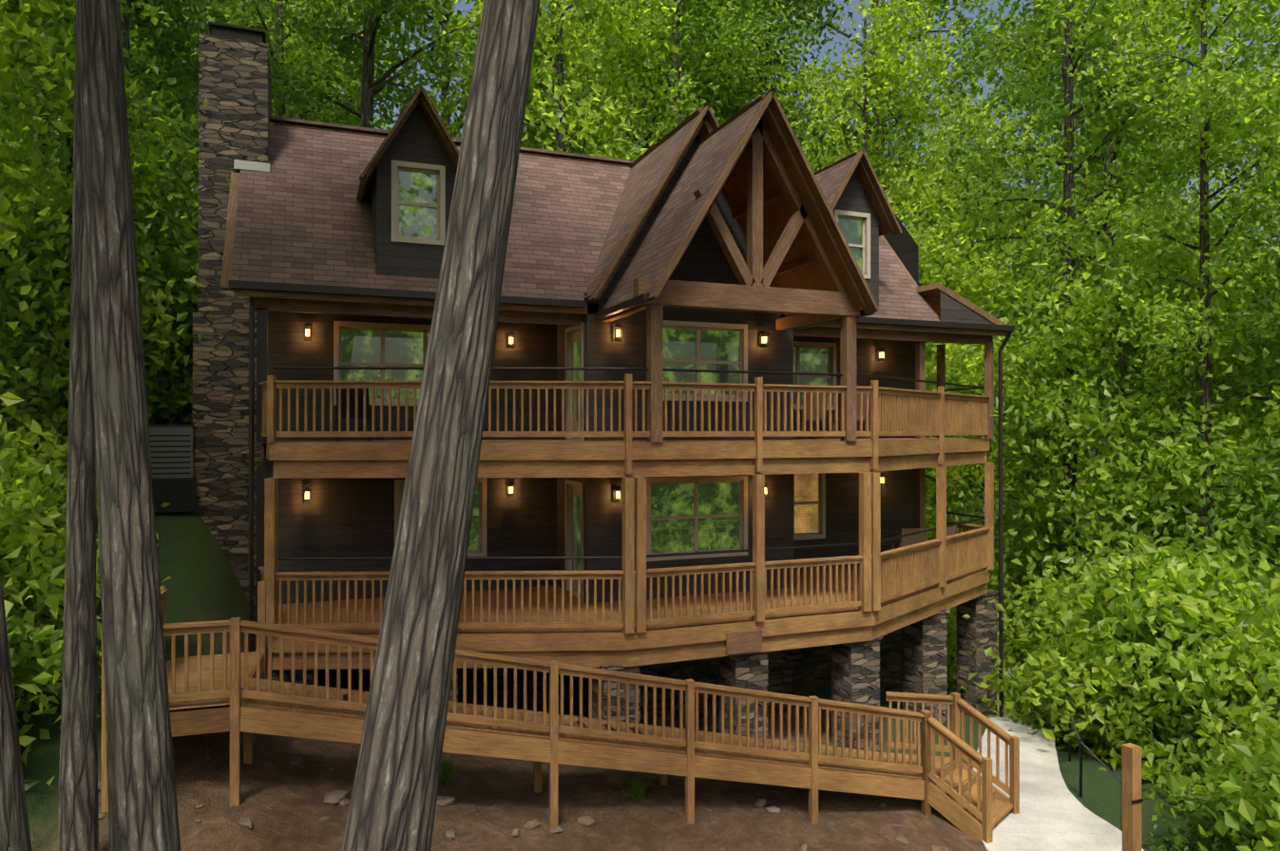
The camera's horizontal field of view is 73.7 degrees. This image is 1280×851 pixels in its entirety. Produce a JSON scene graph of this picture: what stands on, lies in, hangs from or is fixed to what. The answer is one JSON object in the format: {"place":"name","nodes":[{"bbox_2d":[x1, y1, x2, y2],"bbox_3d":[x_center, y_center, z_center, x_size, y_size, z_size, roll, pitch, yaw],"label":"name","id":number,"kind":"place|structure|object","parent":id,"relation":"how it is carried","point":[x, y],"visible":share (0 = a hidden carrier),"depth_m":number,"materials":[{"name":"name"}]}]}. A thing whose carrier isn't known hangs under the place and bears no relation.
{"place":"outdoors","nodes":[
{"label":"outdoors","id":0,"kind":"place"},
{"bbox_2d":[14,497,1241,850],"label":"ground","id":1,"kind":"structure","parent":0,"point":[491,808],"depth_m":11.86,"materials":[{"name":"brown soil"}]},
{"bbox_2d":[0,567,31,850],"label":"tree trunk","id":2,"kind":"object","parent":1,"relation":"on","point":[14,831],"visible":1,"depth_m":5.60,"materials":[{"name":"grey plant"}]},
{"bbox_2d":[0,523,56,723],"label":"shrub","id":3,"kind":"object","parent":1,"relation":"on","point":[25,648],"visible":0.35,"depth_m":9.68,"materials":[{"name":"green plant"}]},
{"bbox_2d":[0,316,68,533],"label":"shrub","id":4,"kind":"object","parent":1,"relation":"on","point":[14,411],"visible":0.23,"depth_m":13.63,"materials":[{"name":"green plant"}]},
{"bbox_2d":[0,133,69,391],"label":"tree","id":5,"kind":"object","parent":1,"relation":"on","point":[34,265],"visible":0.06,"depth_m":15.12,"materials":[{"name":"green plant"}]},
{"bbox_2d":[0,284,70,473],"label":"shrub","id":6,"kind":"object","parent":1,"relation":"on","point":[11,313],"visible":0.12,"depth_m":14.10,"materials":[{"name":"green plant"}]},
{"bbox_2d":[0,458,98,609],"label":"shrub","id":7,"kind":"object","parent":1,"relation":"on","point":[49,505],"depth_m":12.24,"materials":[{"name":"green plant"}]},
{"bbox_2d":[0,392,101,791],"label":"shrub","id":8,"kind":"object","parent":1,"relation":"on","point":[31,674],"visible":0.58,"depth_m":9.80,"materials":[{"name":"green plant"}]},
{"bbox_2d":[0,489,101,737],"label":"shrub","id":9,"kind":"object","parent":1,"relation":"on","point":[18,514],"visible":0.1,"depth_m":10.71,"materials":[{"name":"green plant"}]},
{"bbox_2d":[3,0,137,98],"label":"tree","id":10,"kind":"object","parent":1,"relation":"on","point":[50,31],"visible":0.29,"depth_m":15.15,"materials":[{"name":"green plant"}]},
{"bbox_2d":[0,238,158,493],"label":"shrub","id":11,"kind":"object","parent":1,"relation":"on","point":[9,278],"visible":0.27,"depth_m":14.23,"materials":[{"name":"green plant"}]},
{"bbox_2d":[0,426,158,659],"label":"shrub","id":12,"kind":"object","parent":1,"relation":"on","point":[40,472],"visible":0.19,"depth_m":11.36,"materials":[{"name":"green plant"}]},
{"bbox_2d":[0,0,169,473],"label":"tree","id":13,"kind":"object","parent":1,"relation":"on","point":[8,86],"visible":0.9,"depth_m":12.31,"materials":[{"name":"green plant"}]},
{"bbox_2d":[0,417,170,527],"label":"shrub","id":14,"kind":"object","parent":1,"relation":"on","point":[27,444],"visible":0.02,"depth_m":12.72,"materials":[{"name":"green plant"}]},
{"bbox_2d":[0,458,171,649],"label":"shrub","id":15,"kind":"object","parent":1,"relation":"on","point":[34,506],"visible":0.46,"depth_m":10.70,"materials":[{"name":"green plant"}]},
{"bbox_2d":[0,133,192,421],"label":"tree","id":16,"kind":"object","parent":1,"relation":"on","point":[51,331],"visible":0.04,"depth_m":15.08,"materials":[{"name":"green plant"}]},
{"bbox_2d":[1,0,198,210],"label":"tree","id":17,"kind":"object","parent":1,"relation":"on","point":[20,159],"depth_m":36.19,"materials":[{"name":"green plant"}]},
{"bbox_2d":[0,2,211,220],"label":"tree","id":18,"kind":"object","parent":1,"relation":"on","point":[34,135],"visible":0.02,"depth_m":34.27,"materials":[{"name":"green plant"}]},
{"bbox_2d":[15,156,198,424],"bbox_3d":[-10.351,-2.435,17.902,5.878,6.730,5.436,0,0,18],"label":"foliage","id":19,"kind":"object","parent":1,"relation":"on","point":[164,257],"visible":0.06,"depth_m":17.69,"materials":[{"name":"green plant"}]},
{"bbox_2d":[17,0,210,122],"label":"tree","id":20,"kind":"object","parent":1,"relation":"on","point":[143,52],"visible":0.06,"depth_m":22.45,"materials":[{"name":"green plant"}]},
{"bbox_2d":[119,0,131,98],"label":"tree","id":21,"kind":"object","parent":1,"relation":"on","point":[125,25],"depth_m":18.76,"materials":[{"name":"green plant"}]},
{"bbox_2d":[76,0,181,850],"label":"tree","id":22,"kind":"object","parent":1,"relation":"on","point":[143,806],"visible":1,"depth_m":6.69,"materials":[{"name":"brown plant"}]},
{"bbox_2d":[0,0,260,276],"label":"tree","id":23,"kind":"object","parent":1,"relation":"on","point":[183,83],"visible":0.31,"depth_m":20.62,"materials":[{"name":"green plant"}]},
{"bbox_2d":[0,0,269,269],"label":"tree","id":24,"kind":"object","parent":1,"relation":"on","point":[54,161],"depth_m":33.22,"materials":[{"name":"green plant"}]},
{"bbox_2d":[0,0,274,437],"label":"tree","id":25,"kind":"object","parent":1,"relation":"on","point":[140,190],"visible":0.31,"depth_m":15.67,"materials":[{"name":"green plant"}]},
{"bbox_2d":[136,183,198,295],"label":"shrub","id":26,"kind":"object","parent":1,"relation":"on","point":[189,266],"visible":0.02,"depth_m":20.09,"materials":[{"name":"green plant"}]},
{"bbox_2d":[143,356,192,424],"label":"shrub","id":27,"kind":"object","parent":1,"relation":"on","point":[170,391],"visible":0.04,"depth_m":17.50,"materials":[{"name":"green plant"}]},
{"bbox_2d":[152,339,192,422],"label":"shrub","id":28,"kind":"object","parent":1,"relation":"on","point":[186,372],"visible":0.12,"depth_m":17.32,"materials":[{"name":"green plant"}]},
{"bbox_2d":[150,251,198,424],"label":"shrub","id":29,"kind":"object","parent":1,"relation":"on","point":[177,275],"visible":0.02,"depth_m":17.76,"materials":[{"name":"green plant"}]},
{"bbox_2d":[130,0,406,196],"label":"tree","id":30,"kind":"object","parent":1,"relation":"on","point":[298,53],"visible":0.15,"depth_m":38.45,"materials":[{"name":"green plant"}]},
{"bbox_2d":[150,0,424,128],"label":"tree","id":31,"kind":"object","parent":1,"relation":"on","point":[250,22],"visible":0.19,"depth_m":32.78,"materials":[{"name":"green plant"}]},
{"bbox_2d":[268,34,360,125],"bbox_3d":[-13.569,-6.028,35.464,8.422,17.645,9.278,0,3,-19],"label":"tree","id":32,"kind":"object","parent":1,"relation":"on","point":[325,90],"visible":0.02,"depth_m":33.19,"materials":[{"name":"green plant"}]},
{"bbox_2d":[57,0,583,850],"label":"thin tree","id":33,"kind":"object","parent":1,"relation":"on","point":[78,804],"visible":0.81,"depth_m":8.52,"materials":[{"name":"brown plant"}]},
{"bbox_2d":[198,0,580,128],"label":"tree","id":34,"kind":"object","parent":1,"relation":"on","point":[366,42],"visible":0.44,"depth_m":26.30,"materials":[{"name":"green plant"}]},
{"bbox_2d":[342,0,539,850],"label":"tree","id":35,"kind":"object","parent":1,"relation":"on","point":[392,803],"visible":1,"depth_m":5.31,"materials":[{"name":"grey plant"}]},
{"bbox_2d":[291,0,613,146],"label":"tree","id":36,"kind":"object","parent":1,"relation":"on","point":[543,81],"visible":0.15,"depth_m":30.17,"materials":[{"name":"green plant"}]},
{"bbox_2d":[97,753,909,850],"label":"rocks","id":37,"kind":"object","parent":1,"relation":"on","point":[336,797],"visible":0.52,"depth_m":10.94,"materials":[{"name":"stone"}]},
{"bbox_2d":[373,0,709,160],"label":"tree","id":38,"kind":"object","parent":1,"relation":"on","point":[560,120],"visible":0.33,"depth_m":28.26,"materials":[{"name":"green plant"}]},
{"bbox_2d":[100,581,1019,843],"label":"ramp","id":39,"kind":"structure","parent":1,"relation":"on","point":[234,692],"depth_m":11.50,"materials":[{"name":"brown wood"}]},
{"bbox_2d":[192,20,1014,718],"bbox_3d":[-0.071,0.470,18.131,16.860,15.640,9.700,0,0,-22],"label":"cabin","id":40,"kind":"object","parent":1,"relation":"on","point":[746,238],"visible":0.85,"depth_m":15.99,"materials":[{"name":"brown wood"}]},
{"bbox_2d":[257,342,998,752],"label":"decks","id":41,"kind":"object","parent":1,"relation":"on","point":[858,608],"visible":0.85,"depth_m":14.27,"materials":[{"name":"brown wood"}]},
{"bbox_2d":[520,0,737,155],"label":"tree","id":42,"kind":"object","parent":1,"relation":"on","point":[660,81],"visible":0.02,"depth_m":35.20,"materials":[{"name":"green plant"}]},
{"bbox_2d":[615,774,654,801],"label":"plant","id":43,"kind":"object","parent":1,"relation":"on","point":[636,790],"visible":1,"depth_m":12.03,"materials":[{"name":"green plant"}]},
{"bbox_2d":[148,388,1143,850],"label":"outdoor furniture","id":44,"kind":"object","parent":1,"relation":"on","point":[173,478],"visible":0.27,"depth_m":15.03,"materials":[{"name":"brown wood"}]},
{"bbox_2d":[523,0,815,160],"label":"tree","id":45,"kind":"object","parent":1,"relation":"on","point":[676,117],"visible":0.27,"depth_m":31.23,"materials":[{"name":"green plant"}]},
{"bbox_2d":[635,0,834,139],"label":"tree","id":46,"kind":"object","parent":1,"relation":"on","point":[746,91],"depth_m":37.68,"materials":[{"name":"green plant"}]},
{"bbox_2d":[621,0,851,141],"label":"tree","id":47,"kind":"object","parent":1,"relation":"on","point":[813,3],"visible":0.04,"depth_m":35.15,"materials":[{"name":"green plant"}]},
{"bbox_2d":[630,0,987,193],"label":"tree","id":48,"kind":"object","parent":1,"relation":"on","point":[751,13],"visible":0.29,"depth_m":31.51,"materials":[{"name":"green plant"}]},
{"bbox_2d":[798,97,878,172],"bbox_3d":[6.173,-1.551,29.883,8.343,17.478,9.190,0,0,3],"label":"tree","id":49,"kind":"object","parent":1,"relation":"on","point":[813,160],"depth_m":27.51,"materials":[{"name":"green plant"}]},
{"bbox_2d":[668,0,1054,298],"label":"tree","id":50,"kind":"object","parent":1,"relation":"on","point":[882,104],"visible":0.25,"depth_m":33.04,"materials":[{"name":"green plant"}]},
{"bbox_2d":[753,0,1028,465],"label":"tree","id":51,"kind":"object","parent":1,"relation":"on","point":[889,67],"visible":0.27,"depth_m":28.42,"materials":[{"name":"green plant"}]},
{"bbox_2d":[820,103,1008,302],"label":"tree","id":52,"kind":"object","parent":1,"relation":"on","point":[893,143],"visible":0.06,"depth_m":52.96,"materials":[{"name":"green plant"}]},
{"bbox_2d":[898,133,1024,520],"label":"tree","id":53,"kind":"object","parent":1,"relation":"on","point":[948,148],"depth_m":55.51,"materials":[{"name":"green plant"}]},
{"bbox_2d":[925,342,1009,533],"bbox_3d":[9.709,1.175,33.849,8.337,13.757,8.719,-1,3,-26],"label":"tree","id":54,"kind":"object","parent":1,"relation":"on","point":[927,348],"visible":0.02,"depth_m":32.96,"materials":[{"name":"green plant"}]},
{"bbox_2d":[908,85,1063,520],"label":"tree","id":55,"kind":"object","parent":1,"relation":"on","point":[941,127],"visible":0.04,"depth_m":59.50,"materials":[{"name":"green plant"}]},
{"bbox_2d":[946,575,1030,703],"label":"shrub","id":56,"kind":"object","parent":1,"relation":"on","point":[951,618],"visible":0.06,"depth_m":22.37,"materials":[{"name":"green plant"}]},
{"bbox_2d":[929,351,1051,568],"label":"tree","id":57,"kind":"object","parent":1,"relation":"on","point":[965,518],"depth_m":51.55,"materials":[{"name":"green plant"}]},
{"bbox_2d":[898,197,1092,664],"bbox_3d":[8.355,0.389,24.766,8.712,13.746,8.330,0,0,-8],"label":"tree","id":58,"kind":"object","parent":1,"relation":"on","point":[960,361],"visible":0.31,"depth_m":24.16,"materials":[{"name":"green plant"}]},
{"bbox_2d":[981,466,1080,611],"bbox_3d":[15.705,5.329,33.483,6.021,7.418,6.398,0,0,-14],"label":"tree","id":59,"kind":"object","parent":1,"relation":"on","point":[1017,524],"visible":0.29,"depth_m":33.39,"materials":[{"name":"green plant"}]},
{"bbox_2d":[949,550,1114,725],"bbox_3d":[9.369,5.438,20.038,4.276,4.957,5.547,0,0,26],"label":"shrub","id":60,"kind":"object","parent":1,"relation":"on","point":[1020,629],"visible":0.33,"depth_m":19.62,"materials":[{"name":"green plant"}]},
{"bbox_2d":[966,196,1116,516],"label":"tree","id":61,"kind":"object","parent":1,"relation":"on","point":[1031,473],"visible":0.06,"depth_m":46.98,"materials":[{"name":"green plant"}]},
{"bbox_2d":[997,400,1085,538],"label":"tree","id":62,"kind":"object","parent":1,"relation":"on","point":[1035,436],"visible":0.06,"depth_m":47.14,"materials":[{"name":"green plant"}]},
{"bbox_2d":[950,611,1144,850],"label":"concrete path","id":63,"kind":"structure","parent":1,"relation":"on","point":[1055,814],"depth_m":13.13,"materials":[{"name":"beige concrete"}]},
{"bbox_2d":[987,485,1108,664],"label":"shrub","id":64,"kind":"object","parent":1,"relation":"on","point":[1042,526],"visible":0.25,"depth_m":25.83,"materials":[{"name":"green plant"}]},
{"bbox_2d":[918,0,1184,477],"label":"tree","id":65,"kind":"object","parent":1,"relation":"on","point":[1005,84],"visible":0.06,"depth_m":51.50,"materials":[{"name":"green plant"}]},
{"bbox_2d":[1012,665,1097,745],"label":"shrub","id":66,"kind":"object","parent":1,"relation":"on","point":[1048,712],"visible":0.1,"depth_m":17.95,"materials":[{"name":"green plant"}]},
{"bbox_2d":[1008,622,1116,752],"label":"shrub","id":67,"kind":"object","parent":1,"relation":"on","point":[1036,722],"visible":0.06,"depth_m":18.57,"materials":[{"name":"green plant"}]},
{"bbox_2d":[960,63,1199,524],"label":"tree","id":68,"kind":"object","parent":1,"relation":"on","point":[1041,122],"visible":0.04,"depth_m":41.00,"materials":[{"name":"green plant"}]},
{"bbox_2d":[898,0,1279,582],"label":"tree","id":69,"kind":"object","parent":1,"relation":"on","point":[1070,43],"visible":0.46,"depth_m":23.43,"materials":[{"name":"green plant"}]},
{"bbox_2d":[913,0,1279,534],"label":"tree","id":70,"kind":"object","parent":1,"relation":"on","point":[1085,82],"visible":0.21,"depth_m":28.27,"materials":[{"name":"green plant"}]},
{"bbox_2d":[1003,503,1194,638],"bbox_3d":[12.294,4.976,21.359,4.917,6.087,5.317,0,0,1],"label":"shrub","id":71,"kind":"object","parent":1,"relation":"on","point":[1106,555],"depth_m":21.30,"materials":[{"name":"green plant"}]},
{"bbox_2d":[968,509,1244,811],"bbox_3d":[9.674,4.537,16.646,4.724,5.848,5.108,0,0,-8],"label":"shrub","id":72,"kind":"object","parent":1,"relation":"on","point":[1132,611],"visible":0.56,"depth_m":16.08,"materials":[{"name":"green plant"}]},
{"bbox_2d":[935,218,1279,697],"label":"tree","id":73,"kind":"object","parent":1,"relation":"on","point":[1111,495],"visible":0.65,"depth_m":19.95,"materials":[{"name":"green plant"}]},
{"bbox_2d":[1014,635,1208,764],"bbox_3d":[9.611,5.724,16.785,3.891,3.477,3.000,0,0,42],"label":"shrub","id":74,"kind":"object","parent":1,"relation":"on","point":[1094,748],"visible":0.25,"depth_m":16.23,"materials":[{"name":"green plant"}]},
{"bbox_2d":[997,247,1228,565],"bbox_3d":[16.829,0.911,30.479,9.105,15.026,9.523,1,-2,6],"label":"tree","id":75,"kind":"object","parent":1,"relation":"on","point":[1040,468],"visible":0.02,"depth_m":29.96,"materials":[{"name":"green plant"}]},
{"bbox_2d":[974,569,1259,811],"bbox_3d":[9.350,5.231,16.250,5.560,4.969,4.287,0,0,12],"label":"shrub","id":76,"kind":"object","parent":1,"relation":"on","point":[1071,679],"visible":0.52,"depth_m":16.12,"materials":[{"name":"green plant"}]},
{"bbox_2d":[994,193,1279,607],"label":"tree","id":77,"kind":"object","parent":1,"relation":"on","point":[1183,257],"visible":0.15,"depth_m":21.75,"materials":[{"name":"green plant"}]},
{"bbox_2d":[1019,537,1279,736],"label":"bush","id":78,"kind":"object","parent":1,"relation":"on","point":[1188,603],"visible":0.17,"depth_m":15.63,"materials":[{"name":"green plant"}]},
{"bbox_2d":[1074,140,1228,427],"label":"tree","id":79,"kind":"object","parent":1,"relation":"on","point":[1178,203],"depth_m":47.93,"materials":[{"name":"green plant"}]},
{"bbox_2d":[1029,0,1279,556],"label":"tree","id":80,"kind":"object","parent":1,"relation":"on","point":[1207,105],"visible":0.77,"depth_m":18.64,"materials":[{"name":"green plant"}]},
{"bbox_2d":[1047,513,1265,780],"bbox_3d":[10.748,4.692,17.142,4.735,5.862,5.120,0,0,25],"label":"shrub","id":81,"kind":"object","parent":1,"relation":"on","point":[1153,563],"visible":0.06,"depth_m":16.41,"materials":[{"name":"green plant"}]},
{"bbox_2d":[1062,517,1264,790],"bbox_3d":[10.776,4.735,16.873,4.655,5.762,5.033,0,0,2],"label":"shrub","id":82,"kind":"object","parent":1,"relation":"on","point":[1125,720],"visible":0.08,"depth_m":16.14,"materials":[{"name":"green plant"}]},
{"bbox_2d":[1139,627,1228,776],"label":"shrub","id":83,"kind":"object","parent":1,"relation":"on","point":[1175,719],"visible":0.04,"depth_m":15.67,"materials":[{"name":"green plant"}]},
{"bbox_2d":[1127,685,1241,786],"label":"shrub","id":84,"kind":"object","parent":1,"relation":"on","point":[1167,718],"visible":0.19,"depth_m":15.34,"materials":[{"name":"green plant"}]},
{"bbox_2d":[1092,606,1279,845],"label":"shrub","id":85,"kind":"object","parent":1,"relation":"on","point":[1255,650],"visible":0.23,"depth_m":14.66,"materials":[{"name":"green plant"}]},
{"bbox_2d":[1094,515,1279,769],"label":"shrub","id":86,"kind":"object","parent":1,"relation":"on","point":[1231,576],"visible":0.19,"depth_m":15.88,"materials":[{"name":"green plant"}]},
{"bbox_2d":[1102,521,1277,613],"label":"shrub","id":87,"kind":"object","parent":1,"relation":"on","point":[1268,575],"visible":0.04,"depth_m":17.40,"materials":[{"name":"green plant"}]},
{"bbox_2d":[1114,160,1279,527],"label":"tree","id":88,"kind":"object","parent":1,"relation":"on","point":[1250,238],"visible":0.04,"depth_m":32.15,"materials":[{"name":"green plant"}]},
{"bbox_2d":[1128,8,1279,515],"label":"tree","id":89,"kind":"object","parent":1,"relation":"on","point":[1242,339],"visible":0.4,"depth_m":18.74,"materials":[{"name":"green plant"}]},
{"bbox_2d":[1141,756,1269,850],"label":"shrub","id":90,"kind":"object","parent":1,"relation":"on","point":[1200,812],"visible":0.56,"depth_m":12.49,"materials":[{"name":"green plant"}]},
{"bbox_2d":[1132,123,1279,583],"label":"tree","id":91,"kind":"object","parent":1,"relation":"on","point":[1259,331],"visible":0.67,"depth_m":17.26,"materials":[{"name":"green plant"}]},
{"bbox_2d":[1133,574,1279,764],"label":"shrub","id":92,"kind":"object","parent":1,"relation":"on","point":[1218,617],"visible":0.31,"depth_m":14.77,"materials":[{"name":"green plant"}]},
{"bbox_2d":[1137,233,1279,554],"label":"tree","id":93,"kind":"object","parent":1,"relation":"on","point":[1251,419],"visible":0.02,"depth_m":24.94,"materials":[{"name":"green plant"}]},
{"bbox_2d":[1141,611,1279,850],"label":"shrub","id":94,"kind":"object","parent":1,"relation":"on","point":[1232,782],"visible":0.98,"depth_m":10.97,"materials":[{"name":"green plant"}]},
{"bbox_2d":[1158,36,1279,443],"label":"tree","id":95,"kind":"object","parent":1,"relation":"on","point":[1229,173],"visible":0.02,"depth_m":44.51,"materials":[{"name":"green plant"}]},
{"bbox_2d":[1160,472,1279,569],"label":"bush","id":96,"kind":"object","parent":1,"relation":"on","point":[1226,503],"visible":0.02,"depth_m":21.15,"materials":[{"name":"green plant"}]},
{"bbox_2d":[1165,589,1279,797],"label":"shrub","id":97,"kind":"object","parent":1,"relation":"on","point":[1222,667],"visible":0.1,"depth_m":14.36,"materials":[{"name":"green plant"}]},
{"bbox_2d":[1168,672,1279,809],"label":"shrub","id":98,"kind":"object","parent":1,"relation":"on","point":[1186,742],"visible":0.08,"depth_m":14.12,"materials":[{"name":"green plant"}]},
{"bbox_2d":[1188,693,1279,850],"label":"shrub","id":99,"kind":"object","parent":1,"relation":"on","point":[1271,730],"visible":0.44,"depth_m":12.09,"materials":[{"name":"green plant"}]},
{"bbox_2d":[1199,590,1279,774],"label":"shrub","id":100,"kind":"object","parent":1,"relation":"on","point":[1234,720],"visible":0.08,"depth_m":14.55,"materials":[{"name":"green plant"}]},
{"bbox_2d":[1236,689,1279,850],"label":"shrub","id":101,"kind":"object","parent":1,"relation":"on","point":[1262,826],"visible":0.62,"depth_m":10.97,"materials":[{"name":"green plant"}]},
{"bbox_2d":[157,0,1279,499],"label":"sky","id":102,"kind":"structure","parent":0,"point":[461,6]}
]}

